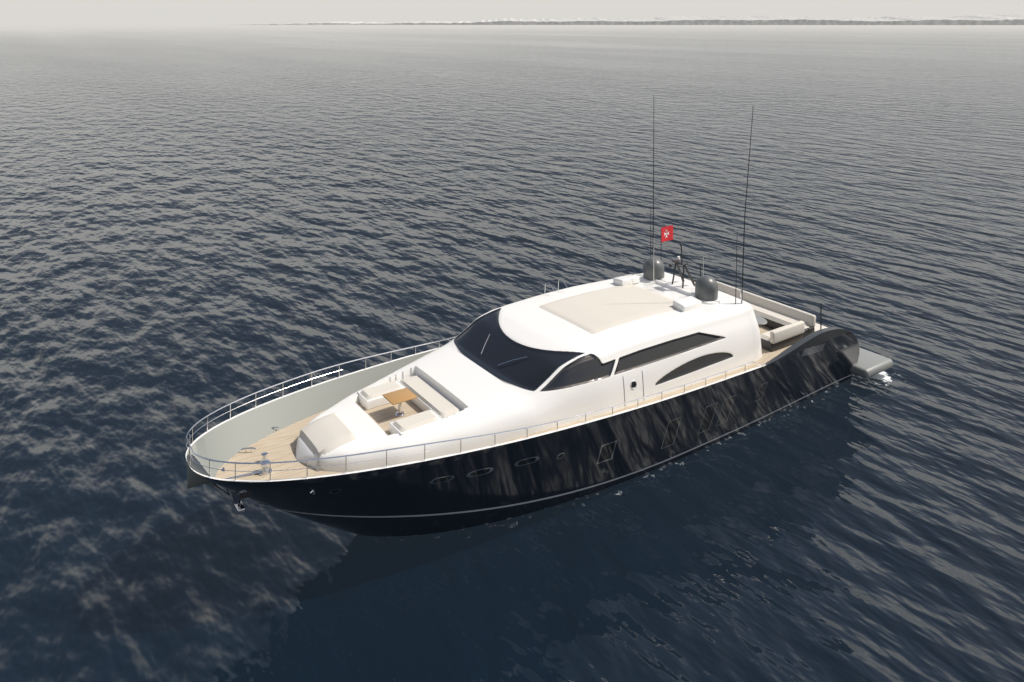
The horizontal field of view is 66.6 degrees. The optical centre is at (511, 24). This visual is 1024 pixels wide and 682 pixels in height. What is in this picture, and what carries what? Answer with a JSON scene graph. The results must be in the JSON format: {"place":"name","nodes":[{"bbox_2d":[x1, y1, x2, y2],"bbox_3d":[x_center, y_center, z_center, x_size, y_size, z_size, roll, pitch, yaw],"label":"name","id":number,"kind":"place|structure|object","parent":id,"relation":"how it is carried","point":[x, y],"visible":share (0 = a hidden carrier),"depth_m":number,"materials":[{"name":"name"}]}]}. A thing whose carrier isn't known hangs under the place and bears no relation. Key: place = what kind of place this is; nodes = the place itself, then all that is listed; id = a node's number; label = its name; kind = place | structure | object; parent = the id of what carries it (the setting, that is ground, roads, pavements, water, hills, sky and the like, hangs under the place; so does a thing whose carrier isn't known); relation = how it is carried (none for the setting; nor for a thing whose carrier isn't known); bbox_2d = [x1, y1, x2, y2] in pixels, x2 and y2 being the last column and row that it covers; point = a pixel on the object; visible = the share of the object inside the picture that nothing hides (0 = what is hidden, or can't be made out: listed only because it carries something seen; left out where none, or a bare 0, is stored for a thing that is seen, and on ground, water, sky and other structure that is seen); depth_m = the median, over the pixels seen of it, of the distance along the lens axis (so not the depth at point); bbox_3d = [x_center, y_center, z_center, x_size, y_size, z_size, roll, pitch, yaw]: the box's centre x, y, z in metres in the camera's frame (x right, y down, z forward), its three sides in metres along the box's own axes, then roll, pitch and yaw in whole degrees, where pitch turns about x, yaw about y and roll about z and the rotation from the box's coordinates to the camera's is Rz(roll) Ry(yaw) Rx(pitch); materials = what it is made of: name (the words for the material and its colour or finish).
{"place":"outdoors","nodes":[
{"label":"outdoors","id":0,"kind":"place"},
{"bbox_2d":[0,24,1023,681],"bbox_3d":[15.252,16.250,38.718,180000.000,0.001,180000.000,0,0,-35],"label":"sea","id":1,"kind":"structure","parent":0,"point":[198,222],"depth_m":44.40,"materials":[{"name":"blue liquid"}]},
{"bbox_2d":[186,111,892,536],"bbox_3d":[3.206,10.178,30.424,29.950,13.745,8.197,0,0,-35],"label":"yacht","id":2,"kind":"object","parent":1,"relation":"on","point":[534,403],"visible":0.98,"depth_m":26.50,"materials":[{"name":"black"}]},
{"bbox_2d":[854,371,899,384],"bbox_3d":[15.746,16.215,39.059,6.000,0.001,9.200,0,0,-35],"label":"water splash","id":3,"kind":"object","parent":1,"relation":"on","point":[878,376],"visible":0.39,"depth_m":35.78,"materials":[{"name":"white liquid"}]},
{"bbox_2d":[0,0,1023,23],"label":"sky","id":4,"kind":"structure","parent":0,"point":[11,11],"materials":[{"name":"white"}]},
{"bbox_2d":[244,14,1023,24],"bbox_3d":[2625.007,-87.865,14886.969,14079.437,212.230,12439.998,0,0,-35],"label":"coast land","id":5,"kind":"structure","parent":0,"point":[1006,19],"depth_m":15441.09,"materials":[{"name":"grey"}]}
]}

